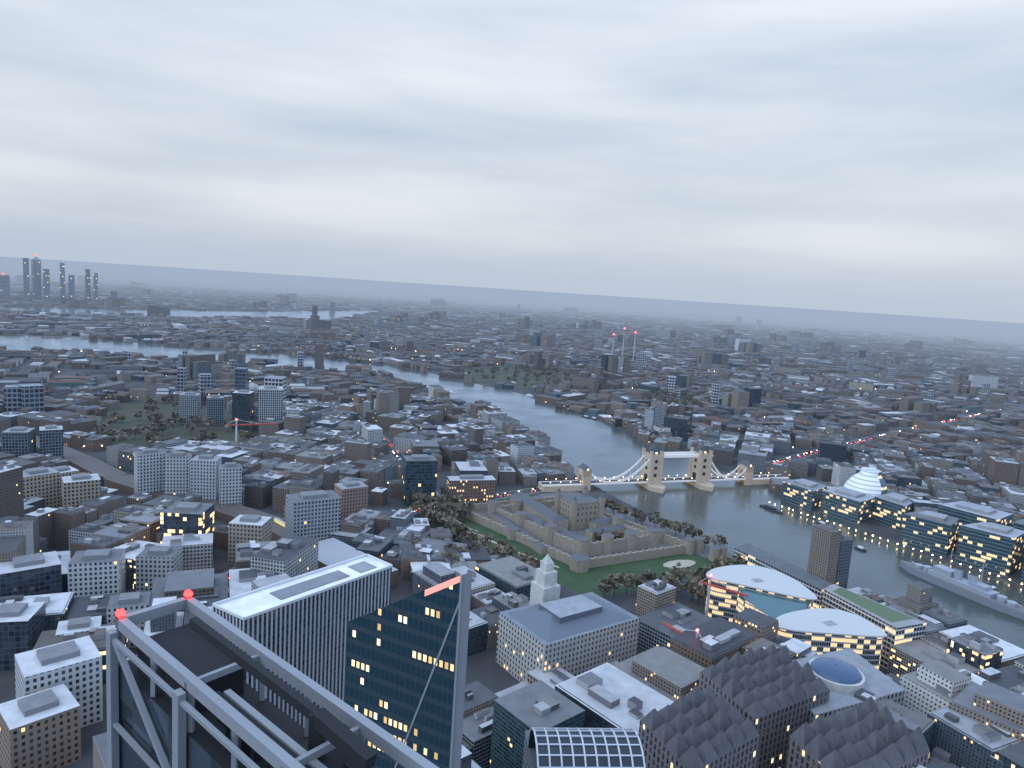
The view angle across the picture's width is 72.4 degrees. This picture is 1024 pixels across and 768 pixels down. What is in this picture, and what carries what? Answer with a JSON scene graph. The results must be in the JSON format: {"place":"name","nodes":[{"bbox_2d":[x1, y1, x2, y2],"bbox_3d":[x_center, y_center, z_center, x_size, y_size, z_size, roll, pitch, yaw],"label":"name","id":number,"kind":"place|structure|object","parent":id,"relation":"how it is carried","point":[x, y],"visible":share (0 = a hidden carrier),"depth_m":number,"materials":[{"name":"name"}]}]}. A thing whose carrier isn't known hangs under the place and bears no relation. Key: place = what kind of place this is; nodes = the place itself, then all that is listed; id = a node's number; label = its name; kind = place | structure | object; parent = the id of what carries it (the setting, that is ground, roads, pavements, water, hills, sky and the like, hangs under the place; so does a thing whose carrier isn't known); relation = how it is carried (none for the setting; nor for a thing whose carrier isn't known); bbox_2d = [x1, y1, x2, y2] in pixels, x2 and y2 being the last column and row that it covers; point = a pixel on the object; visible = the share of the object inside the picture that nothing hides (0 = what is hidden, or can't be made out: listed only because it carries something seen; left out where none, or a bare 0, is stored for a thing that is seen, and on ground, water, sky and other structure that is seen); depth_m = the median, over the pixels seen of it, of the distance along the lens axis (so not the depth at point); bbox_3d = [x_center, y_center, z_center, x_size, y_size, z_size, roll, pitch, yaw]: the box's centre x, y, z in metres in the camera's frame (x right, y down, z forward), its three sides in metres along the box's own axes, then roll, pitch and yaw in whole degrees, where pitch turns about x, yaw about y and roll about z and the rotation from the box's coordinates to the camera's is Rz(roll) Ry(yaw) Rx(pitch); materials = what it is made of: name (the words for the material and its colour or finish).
{"place":"outdoors","nodes":[
{"label":"outdoors","id":0,"kind":"place"},
{"bbox_2d":[0,307,399,318],"bbox_3d":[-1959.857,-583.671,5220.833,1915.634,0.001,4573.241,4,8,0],"label":"river","id":1,"kind":"structure","parent":0,"point":[299,314],"depth_m":4059.45,"materials":[{"name":"grey liquid"}]},
{"bbox_2d":[106,589,438,767],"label":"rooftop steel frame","id":2,"kind":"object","parent":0,"point":[186,696],"depth_m":51.43,"materials":[{"name":"grey metal"}]},
{"bbox_2d":[98,366,691,528],"bbox_3d":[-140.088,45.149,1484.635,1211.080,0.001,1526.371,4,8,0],"label":"park lawns","id":3,"kind":"structure","parent":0,"point":[177,430],"depth_m":1176.56,"materials":[{"name":"green plant"}]},
{"bbox_2d":[0,257,1023,767],"bbox_3d":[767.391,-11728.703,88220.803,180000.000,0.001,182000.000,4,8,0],"label":"ground","id":4,"kind":"structure","parent":0,"point":[488,671],"depth_m":10529.81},
{"bbox_2d":[36,436,397,589],"bbox_3d":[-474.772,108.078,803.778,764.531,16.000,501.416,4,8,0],"label":"railway viaduct","id":5,"kind":"object","parent":4,"relation":"on","point":[331,551],"visible":0.45,"depth_m":726.46,"materials":[{"name":"concrete"}]},
{"bbox_2d":[0,385,495,767],"bbox_3d":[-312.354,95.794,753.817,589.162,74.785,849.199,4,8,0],"label":"office blocks","id":6,"kind":"structure","parent":4,"relation":"on","point":[51,710],"depth_m":549.61,"materials":[{"name":"grey concrete"}]},
{"bbox_2d":[212,554,392,727],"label":"office tower","id":7,"kind":"structure","parent":4,"relation":"on","point":[299,622],"depth_m":220.69,"materials":[{"name":"grey concrete"}]},
{"bbox_2d":[343,573,471,767],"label":"glass skyscraper","id":8,"kind":"structure","parent":4,"relation":"on","point":[405,670],"depth_m":166.41,"materials":[{"name":"blue glass"}]},
{"bbox_2d":[89,361,746,603],"bbox_3d":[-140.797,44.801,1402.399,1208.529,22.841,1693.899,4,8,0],"label":"trees","id":9,"kind":"object","parent":4,"relation":"on","point":[430,506],"visible":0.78,"depth_m":761.77,"materials":[{"name":"green plant"}]},
{"bbox_2d":[225,328,747,637],"bbox_3d":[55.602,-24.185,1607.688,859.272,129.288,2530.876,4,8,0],"label":"construction cranes","id":10,"kind":"object","parent":4,"relation":"on","point":[702,583],"visible":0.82,"depth_m":561.87,"materials":[{"name":"grey"}]},
{"bbox_2d":[0,254,990,411],"bbox_3d":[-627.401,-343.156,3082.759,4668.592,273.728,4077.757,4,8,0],"label":"distant towers","id":11,"kind":"structure","parent":4,"relation":"on","point":[18,397],"depth_m":2369.85,"materials":[{"name":"grey"}]},
{"bbox_2d":[0,275,1023,767],"bbox_3d":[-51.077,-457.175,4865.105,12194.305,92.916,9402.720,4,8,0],"label":"city","id":12,"kind":"object","parent":4,"relation":"on","point":[958,679],"visible":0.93,"depth_m":1095.63},
{"bbox_2d":[404,486,733,595],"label":"tower of london","id":13,"kind":"structure","parent":4,"relation":"on","point":[559,527],"depth_m":712.04,"materials":[{"name":"stone"}]},
{"bbox_2d":[222,404,1023,582],"bbox_3d":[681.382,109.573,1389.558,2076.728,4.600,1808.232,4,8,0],"label":"roads and traffic","id":14,"kind":"structure","parent":4,"relation":"on","point":[502,495],"depth_m":1144.14,"materials":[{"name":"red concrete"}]},
{"bbox_2d":[538,440,788,493],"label":"bascule bridge","id":15,"kind":"structure","parent":4,"relation":"on","point":[698,475],"depth_m":950.55,"materials":[{"name":"stone"}]},
{"bbox_2d":[496,554,929,767],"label":"office buildings","id":16,"kind":"structure","parent":4,"relation":"on","point":[771,706],"depth_m":349.97,"materials":[{"name":"stone"}]},
{"bbox_2d":[705,565,886,669],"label":"office building","id":17,"kind":"structure","parent":4,"relation":"on","point":[786,601],"depth_m":532.70,"materials":[{"name":"grey"}]},
{"bbox_2d":[734,543,926,668],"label":"three quays","id":18,"kind":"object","parent":4,"relation":"on","point":[896,626],"visible":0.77,"depth_m":541.95,"materials":[{"name":"white concrete"}]},
{"bbox_2d":[843,467,886,495],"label":"city hall","id":19,"kind":"structure","parent":4,"relation":"on","point":[869,481],"depth_m":898.04,"materials":[{"name":"white glass"}]},
{"bbox_2d":[769,502,1022,583],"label":"riverside lamps","id":20,"kind":"object","parent":4,"relation":"on","point":[888,540],"visible":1,"depth_m":772.04,"materials":[{"name":"yellow"}]},
{"bbox_2d":[781,478,1023,583],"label":"office buildings","id":21,"kind":"structure","parent":4,"relation":"on","point":[992,538],"depth_m":771.98,"materials":[{"name":"glass"}]},
{"bbox_2d":[0,334,1023,648],"bbox_3d":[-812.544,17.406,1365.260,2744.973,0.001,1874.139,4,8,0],"label":"river","id":22,"kind":"structure","parent":0,"point":[734,512],"depth_m":903.58,"materials":[{"name":"grey liquid"}]},
{"bbox_2d":[450,372,1023,619],"bbox_3d":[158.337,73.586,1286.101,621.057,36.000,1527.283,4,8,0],"label":"boats","id":23,"kind":"object","parent":22,"relation":"on","point":[954,581],"visible":0.88,"depth_m":654.38,"materials":[{"name":"grey"}]},
{"bbox_2d":[0,0,1023,322],"label":"sky","id":24,"kind":"structure","parent":0,"point":[865,156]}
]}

